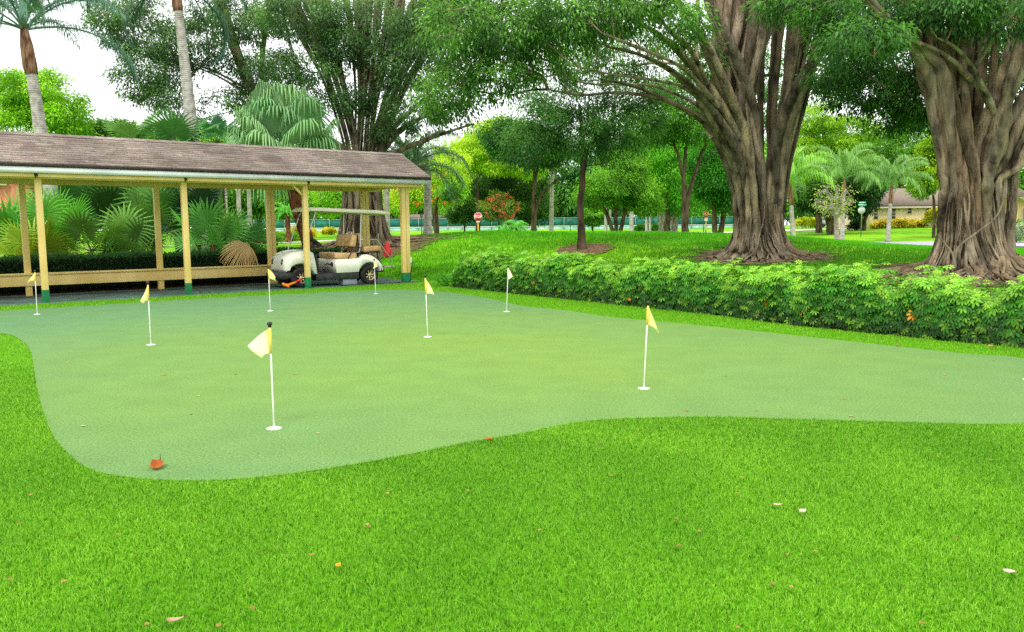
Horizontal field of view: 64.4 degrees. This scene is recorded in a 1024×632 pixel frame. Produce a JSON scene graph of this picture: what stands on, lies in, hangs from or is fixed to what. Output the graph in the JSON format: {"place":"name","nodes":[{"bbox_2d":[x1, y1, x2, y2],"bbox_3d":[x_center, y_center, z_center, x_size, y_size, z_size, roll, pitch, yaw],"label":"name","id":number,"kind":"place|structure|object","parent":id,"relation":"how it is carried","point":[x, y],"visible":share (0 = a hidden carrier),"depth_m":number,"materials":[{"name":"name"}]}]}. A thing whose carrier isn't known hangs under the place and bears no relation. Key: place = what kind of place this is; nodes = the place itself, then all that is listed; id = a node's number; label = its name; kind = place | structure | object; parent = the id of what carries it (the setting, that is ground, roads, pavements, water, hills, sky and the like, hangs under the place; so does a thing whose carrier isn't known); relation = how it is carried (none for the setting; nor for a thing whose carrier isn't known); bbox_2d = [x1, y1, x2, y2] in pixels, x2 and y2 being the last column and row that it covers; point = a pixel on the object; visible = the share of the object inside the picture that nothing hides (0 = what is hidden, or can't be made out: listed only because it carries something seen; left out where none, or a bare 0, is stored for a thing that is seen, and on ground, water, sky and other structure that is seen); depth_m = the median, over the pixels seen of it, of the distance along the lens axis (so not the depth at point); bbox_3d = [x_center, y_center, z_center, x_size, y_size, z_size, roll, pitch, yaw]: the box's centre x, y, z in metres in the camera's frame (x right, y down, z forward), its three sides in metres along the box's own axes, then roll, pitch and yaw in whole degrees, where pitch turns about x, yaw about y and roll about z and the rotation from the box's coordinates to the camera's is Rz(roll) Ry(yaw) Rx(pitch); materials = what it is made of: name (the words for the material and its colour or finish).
{"place":"outdoors","nodes":[
{"label":"outdoors","id":0,"kind":"place"},
{"bbox_2d":[86,240,333,248],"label":"path","id":1,"kind":"structure","parent":0,"point":[278,242],"depth_m":51.51,"materials":[{"name":"concrete"}]},
{"bbox_2d":[0,278,421,305],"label":"carport floor","id":2,"kind":"structure","parent":0,"point":[85,296],"depth_m":19.71,"materials":[{"name":"grey concrete"}]},
{"bbox_2d":[0,131,430,302],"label":"carport","id":3,"kind":"object","parent":2,"relation":"on","point":[37,160],"visible":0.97,"depth_m":19.44,"materials":[{"name":"yellow paint"}]},
{"bbox_2d":[266,207,394,287],"bbox_3d":[-4.844,-1.872,21.799,3.330,2.070,1.240,-5,8,-36],"label":"golf cart","id":4,"kind":"object","parent":2,"relation":"on","point":[357,262],"visible":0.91,"depth_m":21.56,"materials":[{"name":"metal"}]},
{"bbox_2d":[339,279,356,284],"bbox_3d":[-4.377,-0.943,21.721,0.400,0.195,0.260,-5,8,-36],"label":"charger box","id":5,"kind":"object","parent":2,"relation":"on","point":[347,281],"visible":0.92,"depth_m":21.61,"materials":[{"name":"white plastic"}]},
{"bbox_2d":[0,281,1023,631],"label":"turf","id":6,"kind":"structure","parent":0,"point":[498,501],"depth_m":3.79,"materials":[{"name":"green plant"}]},
{"bbox_2d":[0,290,1023,480],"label":"putting green","id":7,"kind":"object","parent":6,"relation":"on","point":[395,388],"visible":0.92,"depth_m":8.14,"materials":[{"name":"green plant"}]},
{"bbox_2d":[141,281,154,344],"bbox_3d":[-4.779,-0.032,10.669,0.149,0.846,0.112,-3,7,-22],"label":"putting flag","id":8,"kind":"object","parent":7,"relation":"on","point":[145,297],"visible":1,"depth_m":10.64,"materials":[{"name":"fabric"}]},
{"bbox_2d":[150,456,163,469],"bbox_3d":[-2.247,0.928,5.179,0.084,0.055,0.172,0,6,0],"label":"fallen leaf","id":9,"kind":"object","parent":7,"relation":"on","point":[156,464],"visible":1,"depth_m":5.16,"materials":[{"name":"orange plant"}]},
{"bbox_2d":[248,322,281,429],"bbox_3d":[-1.842,0.455,6.084,0.111,0.824,0.214,6,9,45],"label":"putting flag","id":10,"kind":"object","parent":7,"relation":"on","point":[260,345],"visible":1,"depth_m":6.08,"materials":[{"name":"fabric"}]},
{"bbox_2d":[424,275,433,336],"bbox_3d":[-1.133,-0.134,11.201,0.189,0.872,0.112,1,7,16],"label":"putting flag","id":11,"kind":"object","parent":7,"relation":"on","point":[428,289],"visible":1,"depth_m":11.18,"materials":[{"name":"fabric"}]},
{"bbox_2d":[638,301,658,389],"bbox_3d":[1.261,0.272,7.503,0.196,0.826,0.112,1,6,15],"label":"putting flag","id":12,"kind":"object","parent":7,"relation":"on","point":[650,321],"visible":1,"depth_m":7.48,"materials":[{"name":"fabric"}]},
{"bbox_2d":[0,225,1023,342],"bbox_3d":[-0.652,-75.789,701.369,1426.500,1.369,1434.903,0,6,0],"label":"lawn","id":13,"kind":"structure","parent":0,"point":[901,234],"depth_m":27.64,"materials":[{"name":"green plant"}]},
{"bbox_2d":[0,184,33,253],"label":"salmon house","id":14,"kind":"structure","parent":13,"relation":"on","point":[9,189],"depth_m":41.01,"materials":[{"name":"orange paint"}]},
{"bbox_2d":[0,192,44,255],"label":"fan palm","id":15,"kind":"object","parent":13,"relation":"on","point":[4,214],"visible":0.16,"depth_m":23.71,"materials":[{"name":"green plant"}]},
{"bbox_2d":[0,186,97,251],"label":"fan palm","id":16,"kind":"object","parent":13,"relation":"on","point":[53,206],"visible":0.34,"depth_m":23.32,"materials":[{"name":"green plant"}]},
{"bbox_2d":[0,66,104,136],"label":"round tree","id":17,"kind":"object","parent":13,"relation":"on","point":[15,109],"visible":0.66,"depth_m":41.85,"materials":[{"name":"green plant"}]},
{"bbox_2d":[26,184,110,253],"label":"fan palm","id":18,"kind":"object","parent":13,"relation":"on","point":[72,189],"visible":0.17,"depth_m":26.71,"materials":[{"name":"green plant"}]},
{"bbox_2d":[0,0,137,220],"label":"queen palm","id":19,"kind":"object","parent":13,"relation":"on","point":[22,10],"visible":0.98,"depth_m":24.77,"materials":[{"name":"green plant"}]},
{"bbox_2d":[67,186,148,256],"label":"fan palm","id":20,"kind":"object","parent":13,"relation":"on","point":[103,198],"visible":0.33,"depth_m":25.00,"materials":[{"name":"green plant"}]},
{"bbox_2d":[86,114,140,137],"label":"palm tree","id":21,"kind":"object","parent":13,"relation":"on","point":[101,131],"visible":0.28,"depth_m":44.03,"materials":[{"name":"green plant"}]},
{"bbox_2d":[102,112,159,138],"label":"fan palm","id":22,"kind":"object","parent":13,"relation":"on","point":[122,130],"visible":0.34,"depth_m":26.63,"materials":[{"name":"green plant"}]},
{"bbox_2d":[0,278,267,295],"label":"planting bed","id":23,"kind":"object","parent":13,"relation":"on","point":[112,288],"visible":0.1,"depth_m":21.14,"materials":[{"name":"soil"}]},
{"bbox_2d":[0,214,92,256],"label":"fan palm","id":24,"kind":"object","parent":23,"relation":"on","point":[14,238],"visible":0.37,"depth_m":22.16,"materials":[{"name":"green plant"}]},
{"bbox_2d":[51,206,131,254],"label":"fan palm","id":25,"kind":"object","parent":23,"relation":"on","point":[83,226],"visible":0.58,"depth_m":22.71,"materials":[{"name":"green plant"}]},
{"bbox_2d":[90,201,166,253],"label":"fan palm","id":26,"kind":"object","parent":23,"relation":"on","point":[138,230],"visible":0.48,"depth_m":23.42,"materials":[{"name":"green plant"}]},
{"bbox_2d":[0,246,346,291],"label":"clipped hedge","id":27,"kind":"object","parent":23,"relation":"on","point":[73,262],"visible":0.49,"depth_m":20.93,"materials":[{"name":"green plant"}]},
{"bbox_2d":[220,240,276,265],"bbox_3d":[-7.213,-1.609,22.301,1.564,0.929,0.763,-3,7,-20],"label":"dead palm frond","id":28,"kind":"object","parent":27,"relation":"on","point":[246,249],"visible":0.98,"depth_m":22.18,"materials":[{"name":"brown plant"}]},
{"bbox_2d":[162,189,265,254],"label":"fan palm","id":29,"kind":"object","parent":23,"relation":"on","point":[211,222],"visible":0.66,"depth_m":23.64,"materials":[{"name":"green plant"}]},
{"bbox_2d":[200,212,280,249],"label":"fan palm","id":30,"kind":"object","parent":23,"relation":"on","point":[257,233],"visible":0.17,"depth_m":24.95,"materials":[{"name":"green plant"}]},
{"bbox_2d":[100,187,191,251],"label":"fan palm","id":31,"kind":"object","parent":13,"relation":"on","point":[139,201],"visible":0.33,"depth_m":24.55,"materials":[{"name":"green plant"}]},
{"bbox_2d":[86,0,247,249],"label":"queen palm","id":32,"kind":"object","parent":13,"relation":"on","point":[186,82],"visible":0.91,"depth_m":27.22,"materials":[{"name":"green plant"}]},
{"bbox_2d":[138,106,223,251],"bbox_3d":[-10.775,-4.234,26.729,2.886,5.381,3.463,0,6,0],"label":"fan palm","id":33,"kind":"object","parent":13,"relation":"on","point":[173,128],"visible":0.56,"depth_m":25.98,"materials":[{"name":"green plant"}]},
{"bbox_2d":[134,119,230,143],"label":"palm tree","id":34,"kind":"object","parent":13,"relation":"on","point":[198,132],"visible":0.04,"depth_m":46.19,"materials":[{"name":"green plant"}]},
{"bbox_2d":[149,188,249,250],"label":"fan palm","id":35,"kind":"object","parent":13,"relation":"on","point":[196,194],"visible":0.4,"depth_m":24.81,"materials":[{"name":"green plant"}]},
{"bbox_2d":[197,108,235,214],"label":"fan palm","id":36,"kind":"object","parent":13,"relation":"on","point":[217,120],"visible":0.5,"depth_m":29.32,"materials":[{"name":"green plant"}]},
{"bbox_2d":[236,189,241,229],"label":"royal palm","id":37,"kind":"object","parent":13,"relation":"on","point":[238,197],"visible":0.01,"depth_m":53.38,"materials":[{"name":"grey plant"}]},
{"bbox_2d":[247,189,251,228],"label":"royal palm","id":38,"kind":"object","parent":13,"relation":"on","point":[249,208],"visible":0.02,"depth_m":55.39,"materials":[{"name":"grey plant"}]},
{"bbox_2d":[189,189,318,224],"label":"park tree","id":39,"kind":"object","parent":13,"relation":"on","point":[257,207],"visible":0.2,"depth_m":70.03,"materials":[{"name":"green plant"}]},
{"bbox_2d":[275,202,292,241],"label":"pygmy palm","id":40,"kind":"object","parent":13,"relation":"on","point":[288,218],"visible":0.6,"depth_m":51.52,"materials":[{"name":"green plant"}]},
{"bbox_2d":[276,229,300,241],"bbox_3d":[-14.921,-5.197,53.773,2.481,1.055,1.644,0,6,0],"label":"green bush","id":41,"kind":"object","parent":13,"relation":"on","point":[296,237],"visible":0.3,"depth_m":53.50,"materials":[{"name":"green plant"}]},
{"bbox_2d":[223,79,355,247],"bbox_3d":[-7.103,-4.167,25.477,4.070,6.065,4.535,-5,8,-35],"label":"fan palm","id":42,"kind":"object","parent":13,"relation":"on","point":[285,115],"visible":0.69,"depth_m":24.25,"materials":[{"name":"green plant"}]},
{"bbox_2d":[320,226,337,234],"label":"yellow bush","id":43,"kind":"object","parent":13,"relation":"on","point":[330,230],"visible":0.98,"depth_m":89.32,"materials":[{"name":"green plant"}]},
{"bbox_2d":[282,141,416,219],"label":"tree","id":44,"kind":"object","parent":13,"relation":"on","point":[391,214],"visible":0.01,"depth_m":136.80,"materials":[{"name":"green plant"}]},
{"bbox_2d":[308,178,420,220],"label":"park tree","id":45,"kind":"object","parent":13,"relation":"on","point":[333,201],"visible":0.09,"depth_m":77.33,"materials":[{"name":"green plant"}]},
{"bbox_2d":[324,238,437,258],"bbox_3d":[-5.361,-2.504,30.388,5.850,1.065,5.550,0,6,0],"label":"mulch bed","id":46,"kind":"object","parent":13,"relation":"on","point":[422,244],"visible":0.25,"depth_m":29.41,"materials":[{"name":"brown wood"}]},
{"bbox_2d":[76,0,472,261],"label":"banyan tree","id":47,"kind":"object","parent":46,"relation":"on","point":[322,33],"visible":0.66,"depth_m":29.62,"materials":[{"name":"green plant"}]},
{"bbox_2d":[384,189,389,230],"bbox_3d":[-5.790,-5.663,37.587,0.220,4.600,0.250,0,6,0],"label":"utility pole","id":48,"kind":"object","parent":13,"relation":"on","point":[386,204],"visible":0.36,"depth_m":37.56,"materials":[{"name":"concrete"}]},
{"bbox_2d":[363,119,469,234],"bbox_3d":[-4.279,-5.531,32.952,5.158,4.581,4.799,0,6,0],"label":"queen palm","id":49,"kind":"object","parent":13,"relation":"on","point":[418,157],"visible":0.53,"depth_m":32.63,"materials":[{"name":"green plant"}]},
{"bbox_2d":[392,129,458,215],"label":"tree","id":50,"kind":"object","parent":13,"relation":"on","point":[419,211],"visible":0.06,"depth_m":156.38,"materials":[{"name":"green plant"}]},
{"bbox_2d":[382,146,477,233],"bbox_3d":[-5.447,-7.524,51.441,6.692,6.333,5.094,0,6,0],"label":"flame tree","id":51,"kind":"object","parent":13,"relation":"on","point":[416,198],"visible":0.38,"depth_m":50.67,"materials":[{"name":"green plant"}]},
{"bbox_2d":[431,178,470,233],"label":"park tree","id":52,"kind":"object","parent":13,"relation":"on","point":[443,194],"visible":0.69,"depth_m":39.27,"materials":[{"name":"green plant"}]},
{"bbox_2d":[444,195,487,230],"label":"tree","id":53,"kind":"object","parent":13,"relation":"on","point":[465,213],"visible":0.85,"depth_m":90.28,"materials":[{"name":"green plant"}]},
{"bbox_2d":[244,216,732,231],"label":"tennis fence","id":54,"kind":"object","parent":13,"relation":"on","point":[559,224],"visible":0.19,"depth_m":126.09,"materials":[{"name":"green metal"}]},
{"bbox_2d":[428,112,561,230],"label":"flame tree","id":55,"kind":"object","parent":13,"relation":"on","point":[483,165],"visible":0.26,"depth_m":85.18,"materials":[{"name":"green plant"}]},
{"bbox_2d":[476,189,524,230],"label":"flowering shrub","id":56,"kind":"object","parent":13,"relation":"on","point":[500,207],"visible":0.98,"depth_m":84.64,"materials":[{"name":"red plant"}]},
{"bbox_2d":[438,156,571,218],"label":"tree","id":57,"kind":"object","parent":13,"relation":"on","point":[442,213],"visible":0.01,"depth_m":141.98,"materials":[{"name":"green plant"}]},
{"bbox_2d":[464,160,558,227],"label":"oak tree","id":58,"kind":"object","parent":13,"relation":"on","point":[519,192],"visible":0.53,"depth_m":92.57,"materials":[{"name":"green plant"}]},
{"bbox_2d":[504,220,528,230],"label":"pygmy palm","id":59,"kind":"object","parent":13,"relation":"on","point":[517,224],"visible":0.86,"depth_m":69.30,"materials":[{"name":"green plant"}]},
{"bbox_2d":[474,108,578,230],"bbox_3d":[0.980,-6.912,41.501,5.930,6.995,5.444,0,6,0],"label":"park tree","id":60,"kind":"object","parent":13,"relation":"on","point":[488,147],"visible":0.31,"depth_m":40.67,"materials":[{"name":"green plant"}]},
{"bbox_2d":[523,127,590,230],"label":"royal palm","id":61,"kind":"object","parent":13,"relation":"on","point":[551,219],"visible":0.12,"depth_m":43.51,"materials":[{"name":"grey plant"}]},
{"bbox_2d":[524,139,635,217],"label":"tree","id":62,"kind":"object","parent":13,"relation":"on","point":[570,175],"visible":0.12,"depth_m":140.37,"materials":[{"name":"green plant"}]},
{"bbox_2d":[556,243,614,255],"bbox_3d":[2.268,-2.014,24.909,2.040,0.516,2.280,0,6,0],"label":"mulch bed","id":63,"kind":"object","parent":13,"relation":"on","point":[595,248],"visible":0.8,"depth_m":24.84,"materials":[{"name":"brown wood"}]},
{"bbox_2d":[489,70,680,249],"bbox_3d":[2.264,-4.665,24.720,5.896,5.522,3.880,0,6,0],"label":"park tree","id":64,"kind":"object","parent":63,"relation":"on","point":[550,141],"visible":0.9,"depth_m":24.02,"materials":[{"name":"green plant"}]},
{"bbox_2d":[584,205,604,230],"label":"tree","id":65,"kind":"object","parent":13,"relation":"on","point":[593,219],"visible":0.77,"depth_m":86.42,"materials":[{"name":"green plant"}]},
{"bbox_2d":[567,150,667,231],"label":"park tree","id":66,"kind":"object","parent":13,"relation":"on","point":[606,193],"visible":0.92,"depth_m":48.58,"materials":[{"name":"green plant"}]},
{"bbox_2d":[608,136,667,231],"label":"royal palm","id":67,"kind":"object","parent":13,"relation":"on","point":[631,222],"visible":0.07,"depth_m":57.49,"materials":[{"name":"grey plant"}]},
{"bbox_2d":[634,223,654,230],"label":"box hedge","id":68,"kind":"object","parent":13,"relation":"on","point":[640,227],"visible":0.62,"depth_m":95.07,"materials":[{"name":"green plant"}]},
{"bbox_2d":[635,165,680,230],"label":"park tree","id":69,"kind":"object","parent":13,"relation":"on","point":[661,218],"visible":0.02,"depth_m":83.19,"materials":[{"name":"green plant"}]},
{"bbox_2d":[611,58,712,231],"bbox_3d":[7.019,-7.060,35.480,5.948,7.817,4.791,0,6,0],"label":"park tree","id":70,"kind":"object","parent":13,"relation":"on","point":[675,133],"visible":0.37,"depth_m":34.96,"materials":[{"name":"green plant"}]},
{"bbox_2d":[634,121,710,230],"bbox_3d":[12.843,-11.045,65.013,9.640,10.311,9.745,0,6,0],"label":"park tree","id":71,"kind":"object","parent":13,"relation":"on","point":[666,166],"visible":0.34,"depth_m":63.33,"materials":[{"name":"green plant"}]},
{"bbox_2d":[671,177,709,231],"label":"park tree","id":72,"kind":"object","parent":13,"relation":"on","point":[674,224],"visible":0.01,"depth_m":87.23,"materials":[{"name":"grey plant"}]},
{"bbox_2d":[675,139,731,232],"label":"park tree","id":73,"kind":"object","parent":13,"relation":"on","point":[716,192],"visible":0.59,"depth_m":44.71,"materials":[{"name":"green plant"}]},
{"bbox_2d":[445,246,1023,347],"bbox_3d":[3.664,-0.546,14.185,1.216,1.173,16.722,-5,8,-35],"label":"leafy hedge","id":74,"kind":"object","parent":13,"relation":"on","point":[962,306],"visible":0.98,"depth_m":12.63,"materials":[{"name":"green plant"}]},
{"bbox_2d":[423,271,452,286],"bbox_3d":[-1.702,-0.945,21.127,1.262,0.519,1.181,0,6,0],"label":"fern","id":75,"kind":"object","parent":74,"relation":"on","point":[445,281],"visible":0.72,"depth_m":21.10,"materials":[{"name":"green plant"}]},
{"bbox_2d":[680,136,813,222],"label":"tree","id":76,"kind":"object","parent":13,"relation":"on","point":[786,217],"visible":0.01,"depth_m":136.14,"materials":[{"name":"green plant"}]},
{"bbox_2d":[693,250,833,264],"bbox_3d":[6.847,-1.597,22.014,3.960,0.445,3.840,0,6,0],"label":"mulch bed","id":77,"kind":"object","parent":13,"relation":"on","point":[758,261],"visible":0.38,"depth_m":21.14,"materials":[{"name":"brown wood"}]},
{"bbox_2d":[402,0,864,265],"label":"banyan tree","id":78,"kind":"object","parent":77,"relation":"on","point":[734,119],"visible":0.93,"depth_m":20.12,"materials":[{"name":"green plant"}]},
{"bbox_2d":[765,145,835,236],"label":"queen palm","id":79,"kind":"object","parent":13,"relation":"on","point":[797,168],"visible":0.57,"depth_m":41.34,"materials":[{"name":"green plant"}]},
{"bbox_2d":[795,216,815,228],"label":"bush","id":80,"kind":"object","parent":13,"relation":"on","point":[808,222],"visible":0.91,"depth_m":103.92,"materials":[{"name":"yellow plant"}]},
{"bbox_2d":[809,182,857,238],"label":"bare tree","id":81,"kind":"object","parent":13,"relation":"on","point":[838,204],"visible":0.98,"depth_m":47.50,"materials":[{"name":"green plant"}]},
{"bbox_2d":[787,98,885,232],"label":"park tree","id":82,"kind":"object","parent":13,"relation":"on","point":[835,137],"visible":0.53,"depth_m":75.11,"materials":[{"name":"green plant"}]},
{"bbox_2d":[793,170,882,234],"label":"oak tree","id":83,"kind":"object","parent":13,"relation":"on","point":[871,193],"visible":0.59,"depth_m":70.12,"materials":[{"name":"green plant"}]},
{"bbox_2d":[785,146,904,226],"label":"tree","id":84,"kind":"object","parent":13,"relation":"on","point":[824,216],"visible":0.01,"depth_m":147.85,"materials":[{"name":"green plant"}]},
{"bbox_2d":[806,142,889,239],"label":"queen palm","id":85,"kind":"object","parent":13,"relation":"on","point":[836,169],"visible":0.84,"depth_m":50.76,"materials":[{"name":"green plant"}]},
{"bbox_2d":[845,221,859,230],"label":"green bush","id":86,"kind":"object","parent":13,"relation":"on","point":[851,225],"visible":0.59,"depth_m":81.27,"materials":[{"name":"green plant"}]},
{"bbox_2d":[858,202,865,236],"bbox_3d":[27.312,-7.443,63.567,0.678,2.954,0.173,0,6,0],"label":"street sign","id":87,"kind":"object","parent":13,"relation":"on","point":[861,210],"visible":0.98,"depth_m":63.54,"materials":[{"name":"metal"}]},
{"bbox_2d":[839,175,887,230],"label":"oak tree","id":88,"kind":"object","parent":13,"relation":"on","point":[856,218],"visible":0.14,"depth_m":78.40,"materials":[{"name":"green plant"}]},
{"bbox_2d":[838,188,939,228],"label":"cream house","id":89,"kind":"structure","parent":13,"relation":"on","point":[903,206],"depth_m":84.42,"materials":[{"name":"paint"}]},
{"bbox_2d":[850,154,933,241],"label":"queen palm","id":90,"kind":"object","parent":13,"relation":"on","point":[894,170],"visible":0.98,"depth_m":50.89,"materials":[{"name":"green plant"}]},
{"bbox_2d":[851,122,936,187],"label":"park tree","id":91,"kind":"object","parent":13,"relation":"on","point":[888,149],"visible":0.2,"depth_m":107.44,"materials":[{"name":"green plant"}]},
{"bbox_2d":[868,218,929,228],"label":"yellow hedge","id":92,"kind":"object","parent":13,"relation":"on","point":[898,223],"visible":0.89,"depth_m":83.16,"materials":[{"name":"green plant"}]},
{"bbox_2d":[898,135,939,237],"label":"tree","id":93,"kind":"object","parent":13,"relation":"on","point":[925,148],"visible":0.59,"depth_m":56.81,"materials":[{"name":"green plant"}]},
{"bbox_2d":[922,208,937,227],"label":"yellow bush","id":94,"kind":"object","parent":13,"relation":"on","point":[928,216],"visible":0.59,"depth_m":81.71,"materials":[{"name":"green plant"}]},
{"bbox_2d":[886,280,1009,285],"bbox_3d":[9.253,-0.768,16.319,5.520,0.324,3.720,0,6,0],"label":"mulch bed","id":95,"kind":"object","parent":13,"relation":"on","point":[974,284],"visible":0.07,"depth_m":14.96,"materials":[{"name":"brown wood"}]},
{"bbox_2d":[738,0,1023,291],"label":"banyan tree","id":96,"kind":"object","parent":95,"relation":"on","point":[958,54],"visible":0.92,"depth_m":15.97,"materials":[{"name":"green plant"}]},
{"bbox_2d":[939,167,1023,190],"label":"tree","id":97,"kind":"object","parent":13,"relation":"on","point":[1021,180],"visible":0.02,"depth_m":133.95,"materials":[{"name":"green plant"}]},
{"bbox_2d":[1005,186,1023,231],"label":"tan house","id":98,"kind":"structure","parent":13,"relation":"on","point":[1020,212],"depth_m":55.70,"materials":[{"name":"beige paint"}]},
{"bbox_2d":[1015,222,1023,241],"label":"white flower bush","id":99,"kind":"object","parent":13,"relation":"on","point":[1019,235],"visible":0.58,"depth_m":43.45,"materials":[{"name":"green plant"}]},
{"bbox_2d":[0,0,1023,230],"label":"sky","id":100,"kind":"structure","parent":0,"point":[50,50],"materials":[{"name":"white"}]},
{"bbox_2d":[877,241,1023,245],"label":"road","id":101,"kind":"structure","parent":0,"point":[922,243],"depth_m":45.79,"materials":[{"name":"grey asphalt"}]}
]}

